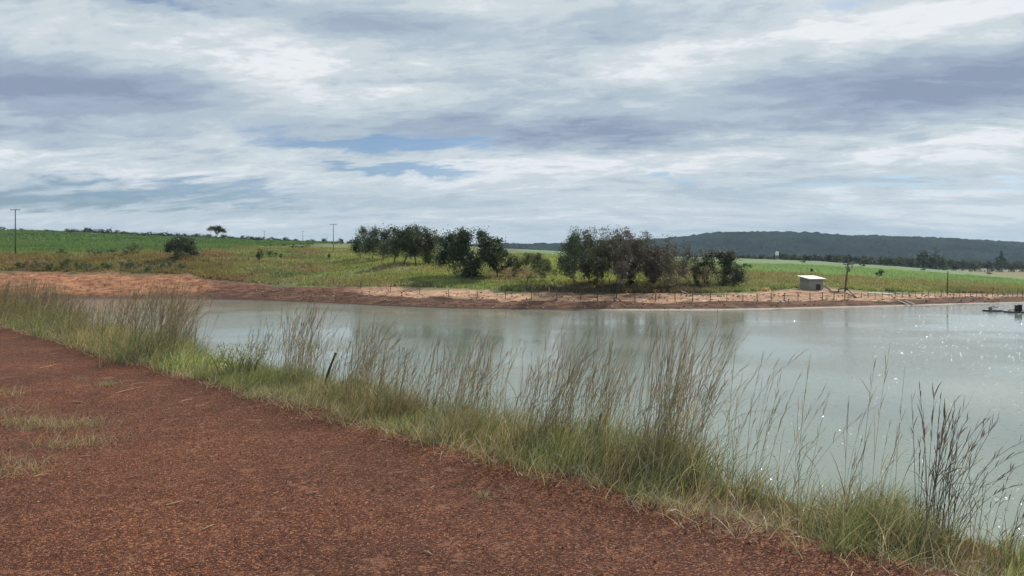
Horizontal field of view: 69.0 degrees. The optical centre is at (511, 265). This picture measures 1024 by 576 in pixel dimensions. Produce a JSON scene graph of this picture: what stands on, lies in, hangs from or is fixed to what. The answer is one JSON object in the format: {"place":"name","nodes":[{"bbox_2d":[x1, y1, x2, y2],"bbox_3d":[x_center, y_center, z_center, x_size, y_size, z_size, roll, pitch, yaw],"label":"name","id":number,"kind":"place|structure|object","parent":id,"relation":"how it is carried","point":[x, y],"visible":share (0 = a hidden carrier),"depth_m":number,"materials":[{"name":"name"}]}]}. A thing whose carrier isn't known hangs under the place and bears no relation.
{"place":"outdoors","nodes":[
{"label":"outdoors","id":0,"kind":"place"},
{"bbox_2d":[0,397,155,480],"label":"dry grass","id":1,"kind":"structure","parent":0,"point":[51,424],"depth_m":7.28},
{"bbox_2d":[0,388,974,575],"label":"loose gravel","id":2,"kind":"structure","parent":0,"point":[478,534],"depth_m":5.07,"materials":[{"name":"gravel"}]},
{"bbox_2d":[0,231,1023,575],"bbox_3d":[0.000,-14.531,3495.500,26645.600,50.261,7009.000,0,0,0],"label":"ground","id":3,"kind":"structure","parent":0,"point":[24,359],"depth_m":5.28,"materials":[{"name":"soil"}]},
{"bbox_2d":[10,209,19,253],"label":"power pole","id":4,"kind":"object","parent":3,"relation":"on","point":[15,230],"visible":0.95,"depth_m":179.22,"materials":[{"name":"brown wood"}]},
{"bbox_2d":[0,381,30,398],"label":"grass tuft","id":5,"kind":"object","parent":3,"relation":"on","point":[13,394],"visible":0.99,"depth_m":9.14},
{"bbox_2d":[14,260,28,267],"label":"weed bush","id":6,"kind":"object","parent":3,"relation":"on","point":[18,264],"visible":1,"depth_m":152.81,"materials":[{"name":"green plant"}]},
{"bbox_2d":[29,260,46,267],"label":"weed bush","id":7,"kind":"object","parent":3,"relation":"on","point":[35,261],"visible":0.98,"depth_m":152.29,"materials":[{"name":"green plant"}]},
{"bbox_2d":[44,261,63,268],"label":"weed bush","id":8,"kind":"object","parent":3,"relation":"on","point":[49,265],"visible":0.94,"depth_m":151.86,"materials":[{"name":"green plant"}]},
{"bbox_2d":[57,258,73,266],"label":"weed bush","id":9,"kind":"object","parent":3,"relation":"on","point":[65,262],"visible":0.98,"depth_m":152.46,"materials":[{"name":"green plant"}]},
{"bbox_2d":[78,260,99,268],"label":"weed bush","id":10,"kind":"object","parent":3,"relation":"on","point":[85,264],"visible":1,"depth_m":151.11,"materials":[{"name":"green plant"}]},
{"bbox_2d":[85,248,103,255],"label":"bush","id":11,"kind":"object","parent":3,"relation":"on","point":[93,251],"visible":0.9,"depth_m":174.01,"materials":[{"name":"green plant"}]},
{"bbox_2d":[98,262,113,268],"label":"weed bush","id":12,"kind":"object","parent":3,"relation":"on","point":[108,265],"visible":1,"depth_m":153.34,"materials":[{"name":"green plant"}]},
{"bbox_2d":[93,378,122,387],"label":"grass tuft","id":13,"kind":"object","parent":3,"relation":"on","point":[109,383],"visible":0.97,"depth_m":9.90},
{"bbox_2d":[109,248,129,254],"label":"bush","id":14,"kind":"object","parent":3,"relation":"on","point":[124,250],"visible":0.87,"depth_m":173.00,"materials":[{"name":"green plant"}]},
{"bbox_2d":[116,260,134,268],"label":"weed bush","id":15,"kind":"object","parent":3,"relation":"on","point":[126,265],"visible":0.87,"depth_m":153.78,"materials":[{"name":"green plant"}]},
{"bbox_2d":[125,242,142,253],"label":"bush","id":16,"kind":"object","parent":3,"relation":"on","point":[135,246],"visible":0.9,"depth_m":179.73,"materials":[{"name":"green plant"}]},
{"bbox_2d":[126,260,142,268],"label":"weed bush","id":17,"kind":"object","parent":3,"relation":"on","point":[132,264],"visible":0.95,"depth_m":153.25,"materials":[{"name":"green plant"}]},
{"bbox_2d":[141,262,158,269],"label":"weed bush","id":18,"kind":"object","parent":3,"relation":"on","point":[151,266],"visible":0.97,"depth_m":151.42,"materials":[{"name":"green plant"}]},
{"bbox_2d":[94,268,225,367],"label":"grass tussock","id":19,"kind":"object","parent":3,"relation":"on","point":[142,345],"depth_m":12.17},
{"bbox_2d":[159,261,177,267],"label":"weed bush","id":20,"kind":"object","parent":3,"relation":"on","point":[165,265],"visible":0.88,"depth_m":155.37,"materials":[{"name":"green plant"}]},
{"bbox_2d":[0,229,348,251],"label":"crop plants","id":21,"kind":"object","parent":3,"relation":"on","point":[7,235],"visible":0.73,"depth_m":390.18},
{"bbox_2d":[162,233,203,259],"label":"lone tree","id":22,"kind":"object","parent":3,"relation":"on","point":[183,244],"visible":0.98,"depth_m":165.20,"materials":[{"name":"green plant"}]},
{"bbox_2d":[205,225,226,235],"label":"umbrella tree","id":23,"kind":"object","parent":3,"relation":"on","point":[219,229],"visible":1,"depth_m":558.58,"materials":[{"name":"green plant"}]},
{"bbox_2d":[204,340,272,378],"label":"flowering weed","id":24,"kind":"object","parent":3,"relation":"on","point":[239,361],"visible":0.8,"depth_m":10.26,"materials":[{"name":"green plant"}]},
{"bbox_2d":[220,318,295,374],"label":"grass tussock","id":25,"kind":"object","parent":3,"relation":"on","point":[263,349],"depth_m":10.61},
{"bbox_2d":[255,248,262,260],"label":"bush","id":26,"kind":"object","parent":3,"relation":"on","point":[257,255],"visible":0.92,"depth_m":173.79,"materials":[{"name":"green plant"}]},
{"bbox_2d":[271,279,347,385],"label":"grass tussock","id":27,"kind":"object","parent":3,"relation":"on","point":[314,358],"depth_m":10.04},
{"bbox_2d":[322,352,335,389],"bbox_3d":[-2.327,1.401,9.416,0.236,0.611,0.040,0,0,-6],"label":"stake","id":28,"kind":"object","parent":3,"relation":"on","point":[329,368],"visible":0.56,"depth_m":9.41,"materials":[{"name":"wood"}]},
{"bbox_2d":[348,224,371,257],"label":"grove tree","id":29,"kind":"object","parent":3,"relation":"on","point":[356,247],"visible":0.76,"depth_m":179.43,"materials":[{"name":"green plant"}]},
{"bbox_2d":[309,312,412,399],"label":"grass tussock","id":30,"kind":"object","parent":3,"relation":"on","point":[342,388],"depth_m":9.08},
{"bbox_2d":[358,227,392,257],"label":"grove tree","id":31,"kind":"object","parent":3,"relation":"on","point":[366,234],"visible":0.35,"depth_m":177.06,"materials":[{"name":"green plant"}]},
{"bbox_2d":[357,223,395,258],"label":"grove tree","id":32,"kind":"object","parent":3,"relation":"on","point":[368,243],"visible":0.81,"depth_m":166.41,"materials":[{"name":"green plant"}]},
{"bbox_2d":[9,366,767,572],"bbox_3d":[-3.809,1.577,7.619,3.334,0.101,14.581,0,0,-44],"label":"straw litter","id":33,"kind":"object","parent":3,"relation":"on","point":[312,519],"visible":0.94,"depth_m":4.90,"materials":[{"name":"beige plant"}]},
{"bbox_2d":[350,329,434,412],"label":"grass tussock","id":34,"kind":"object","parent":3,"relation":"on","point":[383,387],"depth_m":8.22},
{"bbox_2d":[385,224,417,263],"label":"grove tree","id":35,"kind":"object","parent":3,"relation":"on","point":[395,249],"visible":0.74,"depth_m":148.19,"materials":[{"name":"green plant"}]},
{"bbox_2d":[391,224,433,264],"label":"grove tree","id":36,"kind":"object","parent":3,"relation":"on","point":[408,239],"visible":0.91,"depth_m":149.21,"materials":[{"name":"green plant"}]},
{"bbox_2d":[401,222,429,263],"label":"grove tree","id":37,"kind":"object","parent":3,"relation":"on","point":[422,247],"visible":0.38,"depth_m":151.20,"materials":[{"name":"green plant"}]},
{"bbox_2d":[419,225,440,264],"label":"grove tree","id":38,"kind":"object","parent":3,"relation":"on","point":[427,235],"visible":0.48,"depth_m":154.31,"materials":[{"name":"green plant"}]},
{"bbox_2d":[420,233,441,264],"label":"grove tree","id":39,"kind":"object","parent":3,"relation":"on","point":[429,255],"visible":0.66,"depth_m":153.66,"materials":[{"name":"green plant"}]},
{"bbox_2d":[425,228,489,276],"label":"shade tree","id":40,"kind":"object","parent":3,"relation":"on","point":[443,242],"visible":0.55,"depth_m":129.02,"materials":[{"name":"green plant"}]},
{"bbox_2d":[416,320,523,433],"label":"grass tussock","id":41,"kind":"object","parent":3,"relation":"on","point":[462,406],"depth_m":7.41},
{"bbox_2d":[444,226,505,278],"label":"shade tree","id":42,"kind":"object","parent":3,"relation":"on","point":[459,247],"visible":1,"depth_m":124.75,"materials":[{"name":"green plant"}]},
{"bbox_2d":[472,488,495,499],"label":"grass tuft","id":43,"kind":"object","parent":3,"relation":"on","point":[485,494],"visible":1,"depth_m":5.17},
{"bbox_2d":[477,236,518,276],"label":"shade tree","id":44,"kind":"object","parent":3,"relation":"on","point":[492,264],"visible":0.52,"depth_m":129.48,"materials":[{"name":"green plant"}]},
{"bbox_2d":[0,239,1023,293],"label":"meadow grass","id":45,"kind":"structure","parent":3,"relation":"on","point":[767,276],"depth_m":152.07,"materials":[{"name":"plant"}]},
{"bbox_2d":[3,270,1023,308],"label":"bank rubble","id":46,"kind":"object","parent":3,"relation":"on","point":[561,296],"visible":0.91,"depth_m":107.05,"materials":[{"name":"stone"}]},
{"bbox_2d":[509,252,553,283],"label":"tree","id":47,"kind":"object","parent":3,"relation":"on","point":[533,258],"visible":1,"depth_m":113.86,"materials":[{"name":"green plant"}]},
{"bbox_2d":[529,254,559,276],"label":"tree","id":48,"kind":"object","parent":3,"relation":"on","point":[552,272],"visible":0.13,"depth_m":125.82,"materials":[{"name":"green plant"}]},
{"bbox_2d":[481,311,626,465],"bbox_3d":[0.378,1.082,6.434,1.300,1.402,1.329,0,0,0],"label":"grass tussock","id":49,"kind":"object","parent":3,"relation":"on","point":[538,420],"depth_m":6.34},
{"bbox_2d":[263,274,844,302],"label":"bank fence","id":50,"kind":"object","parent":3,"relation":"on","point":[655,298],"visible":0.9,"depth_m":101.23,"materials":[{"name":"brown wood"}]},
{"bbox_2d":[563,229,580,283],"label":"half bare tree","id":51,"kind":"object","parent":3,"relation":"on","point":[568,248],"visible":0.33,"depth_m":114.31,"materials":[{"name":"green plant"}]},
{"bbox_2d":[552,225,599,294],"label":"half bare tree","id":52,"kind":"object","parent":3,"relation":"on","point":[565,263],"visible":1,"depth_m":104.26,"materials":[{"name":"green plant"}]},
{"bbox_2d":[576,225,601,286],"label":"half bare tree","id":53,"kind":"object","parent":3,"relation":"on","point":[589,238],"visible":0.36,"depth_m":111.95,"materials":[{"name":"green plant"}]},
{"bbox_2d":[582,238,605,285],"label":"undergrowth tree","id":54,"kind":"object","parent":3,"relation":"on","point":[593,281],"visible":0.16,"depth_m":117.39,"materials":[{"name":"green plant"}]},
{"bbox_2d":[576,228,619,287],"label":"half bare tree","id":55,"kind":"object","parent":3,"relation":"on","point":[603,254],"visible":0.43,"depth_m":112.39,"materials":[{"name":"green plant"}]},
{"bbox_2d":[581,228,629,292],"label":"half bare tree","id":56,"kind":"object","parent":3,"relation":"on","point":[600,263],"visible":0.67,"depth_m":107.53,"materials":[{"name":"green plant"}]},
{"bbox_2d":[545,332,672,479],"bbox_3d":[0.725,1.058,5.757,1.097,1.194,1.054,0,0,0],"label":"grass tussock","id":57,"kind":"object","parent":3,"relation":"on","point":[593,452],"depth_m":5.72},
{"bbox_2d":[598,225,630,285],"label":"half bare tree","id":58,"kind":"object","parent":3,"relation":"on","point":[610,250],"visible":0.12,"depth_m":114.98,"materials":[{"name":"green plant"}]},
{"bbox_2d":[608,229,636,297],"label":"half bare tree","id":59,"kind":"object","parent":3,"relation":"on","point":[620,258],"visible":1,"depth_m":100.69,"materials":[{"name":"green plant"}]},
{"bbox_2d":[605,228,642,279],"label":"half bare tree","id":60,"kind":"object","parent":3,"relation":"on","point":[619,241],"visible":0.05,"depth_m":113.72,"materials":[{"name":"green plant"}]},
{"bbox_2d":[615,268,637,283],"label":"undergrowth tree","id":61,"kind":"object","parent":3,"relation":"on","point":[632,281],"visible":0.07,"depth_m":118.53,"materials":[{"name":"green plant"}]},
{"bbox_2d":[610,230,643,286],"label":"half bare tree","id":62,"kind":"object","parent":3,"relation":"on","point":[629,260],"visible":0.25,"depth_m":110.83,"materials":[{"name":"green plant"}]},
{"bbox_2d":[625,231,650,289],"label":"half bare tree","id":63,"kind":"object","parent":3,"relation":"on","point":[635,244],"visible":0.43,"depth_m":110.04,"materials":[{"name":"green plant"}]},
{"bbox_2d":[614,233,669,293],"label":"half bare tree","id":64,"kind":"object","parent":3,"relation":"on","point":[652,266],"visible":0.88,"depth_m":106.67,"materials":[{"name":"green plant"}]},
{"bbox_2d":[636,243,656,283],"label":"undergrowth tree","id":65,"kind":"object","parent":3,"relation":"on","point":[653,281],"visible":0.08,"depth_m":121.48,"materials":[{"name":"green plant"}]},
{"bbox_2d":[636,231,666,284],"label":"half bare tree","id":66,"kind":"object","parent":3,"relation":"on","point":[648,250],"visible":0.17,"depth_m":116.04,"materials":[{"name":"green plant"}]},
{"bbox_2d":[618,481,688,513],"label":"grass tuft","id":67,"kind":"object","parent":3,"relation":"on","point":[662,501],"visible":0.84,"depth_m":4.82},
{"bbox_2d":[639,236,674,290],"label":"half bare tree","id":68,"kind":"object","parent":3,"relation":"on","point":[663,262],"visible":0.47,"depth_m":108.94,"materials":[{"name":"green plant"}]},
{"bbox_2d":[656,283,672,289],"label":"bush","id":69,"kind":"object","parent":3,"relation":"on","point":[667,285],"visible":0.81,"depth_m":111.37,"materials":[{"name":"green plant"}]},
{"bbox_2d":[653,234,680,287],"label":"bare tree","id":70,"kind":"object","parent":3,"relation":"on","point":[675,251],"visible":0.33,"depth_m":114.68,"materials":[{"name":"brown plant"}]},
{"bbox_2d":[659,235,690,294],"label":"bare tree","id":71,"kind":"object","parent":3,"relation":"on","point":[672,266],"visible":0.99,"depth_m":106.53,"materials":[{"name":"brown plant"}]},
{"bbox_2d":[605,312,755,489],"bbox_3d":[1.328,1.020,5.777,1.312,1.485,1.161,0,0,0],"label":"grass tussock","id":72,"kind":"object","parent":3,"relation":"on","point":[661,366],"depth_m":5.75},
{"bbox_2d":[656,498,705,518],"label":"grass tuft","id":73,"kind":"object","parent":3,"relation":"on","point":[676,507],"visible":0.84,"depth_m":4.68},
{"bbox_2d":[675,240,700,283],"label":"bare tree","id":74,"kind":"object","parent":3,"relation":"on","point":[696,258],"visible":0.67,"depth_m":120.59,"materials":[{"name":"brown plant"}]},
{"bbox_2d":[580,309,805,505],"bbox_3d":[1.259,1.062,5.719,1.402,1.538,1.574,0,0,-27],"label":"grass tussock","id":75,"kind":"object","parent":3,"relation":"on","point":[692,458],"depth_m":5.51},
{"bbox_2d":[684,245,710,284],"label":"bare tree","id":76,"kind":"object","parent":3,"relation":"on","point":[695,272],"visible":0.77,"depth_m":121.70,"materials":[{"name":"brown plant"}]},
{"bbox_2d":[696,250,719,284],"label":"bare tree","id":77,"kind":"object","parent":3,"relation":"on","point":[704,269],"visible":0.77,"depth_m":123.57,"materials":[{"name":"green plant"}]},
{"bbox_2d":[698,249,751,286],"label":"round tree","id":78,"kind":"object","parent":3,"relation":"on","point":[725,260],"visible":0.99,"depth_m":120.61,"materials":[{"name":"green plant"}]},
{"bbox_2d":[721,265,737,283],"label":"round tree","id":79,"kind":"object","parent":3,"relation":"on","point":[723,271],"visible":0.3,"depth_m":124.40,"materials":[{"name":"green plant"}]},
{"bbox_2d":[723,521,745,534],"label":"grass tuft","id":80,"kind":"object","parent":3,"relation":"on","point":[730,531],"visible":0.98,"depth_m":4.33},
{"bbox_2d":[691,340,818,508],"bbox_3d":[1.648,1.133,5.225,0.781,1.219,0.761,0,0,39],"label":"grass tussock","id":81,"kind":"object","parent":3,"relation":"on","point":[746,481],"depth_m":5.20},
{"bbox_2d":[720,385,878,512],"bbox_3d":[1.895,1.251,5.031,1.104,0.922,0.654,0,0,29],"label":"grass tussock","id":82,"kind":"object","parent":3,"relation":"on","point":[767,496],"depth_m":5.07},
{"bbox_2d":[797,275,825,289],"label":"pump shed","id":83,"kind":"structure","parent":3,"relation":"on","point":[810,282],"depth_m":114.42,"materials":[{"name":"white paint"}]},
{"bbox_2d":[835,287,856,297],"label":"intake pipe","id":84,"kind":"object","parent":3,"relation":"on","point":[838,291],"visible":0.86,"depth_m":111.76,"materials":[{"name":"black plastic"}]},
{"bbox_2d":[843,259,853,290],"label":"power pole","id":85,"kind":"object","parent":3,"relation":"on","point":[848,268],"visible":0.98,"depth_m":115.68,"materials":[{"name":"brown wood"}]},
{"bbox_2d":[740,344,962,561],"bbox_3d":[2.003,1.098,4.465,1.350,1.327,1.284,0,0,0],"label":"grass tussock","id":86,"kind":"object","parent":3,"relation":"on","point":[811,515],"depth_m":4.43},
{"bbox_2d":[852,255,861,262],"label":"plantation tree","id":87,"kind":"object","parent":3,"relation":"on","point":[858,258],"visible":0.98,"depth_m":551.58,"materials":[{"name":"green plant"}]},
{"bbox_2d":[861,257,873,263],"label":"plantation tree","id":88,"kind":"object","parent":3,"relation":"on","point":[867,259],"visible":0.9,"depth_m":568.89,"materials":[{"name":"green plant"}]},
{"bbox_2d":[867,292,892,294],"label":"white tube","id":89,"kind":"object","parent":3,"relation":"on","point":[879,293],"visible":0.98,"depth_m":112.62,"materials":[{"name":"paint"}]},
{"bbox_2d":[886,255,897,265],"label":"plantation tree","id":90,"kind":"object","parent":3,"relation":"on","point":[888,260],"visible":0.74,"depth_m":558.12,"materials":[{"name":"green plant"}]},
{"bbox_2d":[893,258,906,265],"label":"plantation tree","id":91,"kind":"object","parent":3,"relation":"on","point":[898,262],"visible":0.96,"depth_m":558.51,"materials":[{"name":"green plant"}]},
{"bbox_2d":[786,422,1020,572],"bbox_3d":[2.207,1.276,4.242,1.209,0.874,1.153,0,0,-44],"label":"grass tussock","id":92,"kind":"object","parent":3,"relation":"on","point":[904,540],"depth_m":4.14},
{"bbox_2d":[906,259,916,266],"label":"plantation tree","id":93,"kind":"object","parent":3,"relation":"on","point":[911,263],"visible":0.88,"depth_m":569.04,"materials":[{"name":"green plant"}]},
{"bbox_2d":[916,250,927,267],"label":"tall tree","id":94,"kind":"object","parent":3,"relation":"on","point":[921,254],"visible":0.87,"depth_m":590.42,"materials":[{"name":"green plant"}]},
{"bbox_2d":[925,245,943,264],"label":"tall tree","id":95,"kind":"object","parent":3,"relation":"on","point":[933,258],"visible":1,"depth_m":588.56,"materials":[{"name":"green plant"}]},
{"bbox_2d":[854,290,1022,297],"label":"shore fence","id":96,"kind":"object","parent":3,"relation":"on","point":[941,291],"visible":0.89,"depth_m":115.66,"materials":[{"name":"brown wood"}]},
{"bbox_2d":[936,254,946,269],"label":"tall tree","id":97,"kind":"object","parent":3,"relation":"on","point":[942,263],"visible":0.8,"depth_m":598.27,"materials":[{"name":"green plant"}]},
{"bbox_2d":[899,381,999,545],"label":"grass tussock","id":98,"kind":"object","parent":3,"relation":"on","point":[946,477],"depth_m":4.31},
{"bbox_2d":[968,261,975,271],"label":"plantation tree","id":99,"kind":"object","parent":3,"relation":"on","point":[971,267],"visible":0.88,"depth_m":639.00,"materials":[{"name":"green plant"}]},
{"bbox_2d":[935,417,1023,542],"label":"grass tussock","id":100,"kind":"object","parent":3,"relation":"on","point":[983,470],"depth_m":4.26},
{"bbox_2d":[951,444,1023,568],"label":"grass tussock","id":101,"kind":"object","parent":3,"relation":"on","point":[1014,549],"depth_m":4.03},
{"bbox_2d":[983,259,993,271],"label":"plantation tree","id":102,"kind":"object","parent":3,"relation":"on","point":[988,264],"visible":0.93,"depth_m":659.07,"materials":[{"name":"green plant"}]},
{"bbox_2d":[989,249,1007,271],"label":"conifer tree","id":103,"kind":"object","parent":3,"relation":"on","point":[1001,257],"visible":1,"depth_m":661.04,"materials":[{"name":"green plant"}]},
{"bbox_2d":[1011,261,1020,271],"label":"plantation tree","id":104,"kind":"object","parent":3,"relation":"on","point":[1016,265],"visible":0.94,"depth_m":693.13,"materials":[{"name":"green plant"}]},
{"bbox_2d":[0,292,1023,575],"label":"verge grass","id":105,"kind":"structure","parent":0,"point":[252,380],"depth_m":6.86,"materials":[{"name":"plant"}]},
{"bbox_2d":[0,273,1023,561],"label":"tall grass","id":106,"kind":"structure","parent":0,"point":[42,307],"depth_m":7.85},
{"bbox_2d":[0,0,1023,243],"label":"sky","id":107,"kind":"structure","parent":0,"point":[528,121],"materials":[{"name":"grey"}]},
{"bbox_2d":[8,299,1023,550],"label":"water","id":108,"kind":"structure","parent":0,"point":[982,349],"depth_m":41.35,"materials":[{"name":"liquid"}]},
{"bbox_2d":[701,307,1023,535],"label":"wavelets","id":109,"kind":"object","parent":108,"relation":"on","point":[926,436],"visible":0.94,"depth_m":22.17,"materials":[{"name":"grey liquid"}]},
{"bbox_2d":[982,306,1002,310],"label":"pump raft","id":110,"kind":"object","parent":108,"relation":"on","point":[994,309],"visible":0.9,"depth_m":91.60,"materials":[{"name":"black plastic"}]},
{"bbox_2d":[1003,304,1023,312],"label":"pump raft","id":111,"kind":"object","parent":108,"relation":"on","point":[1018,308],"visible":0.91,"depth_m":89.10,"materials":[{"name":"black plastic"}]},
{"bbox_2d":[472,231,1023,269],"bbox_3d":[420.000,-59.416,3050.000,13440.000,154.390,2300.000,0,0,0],"label":"hills","id":112,"kind":"structure","parent":0,"point":[770,243],"depth_m":2492.31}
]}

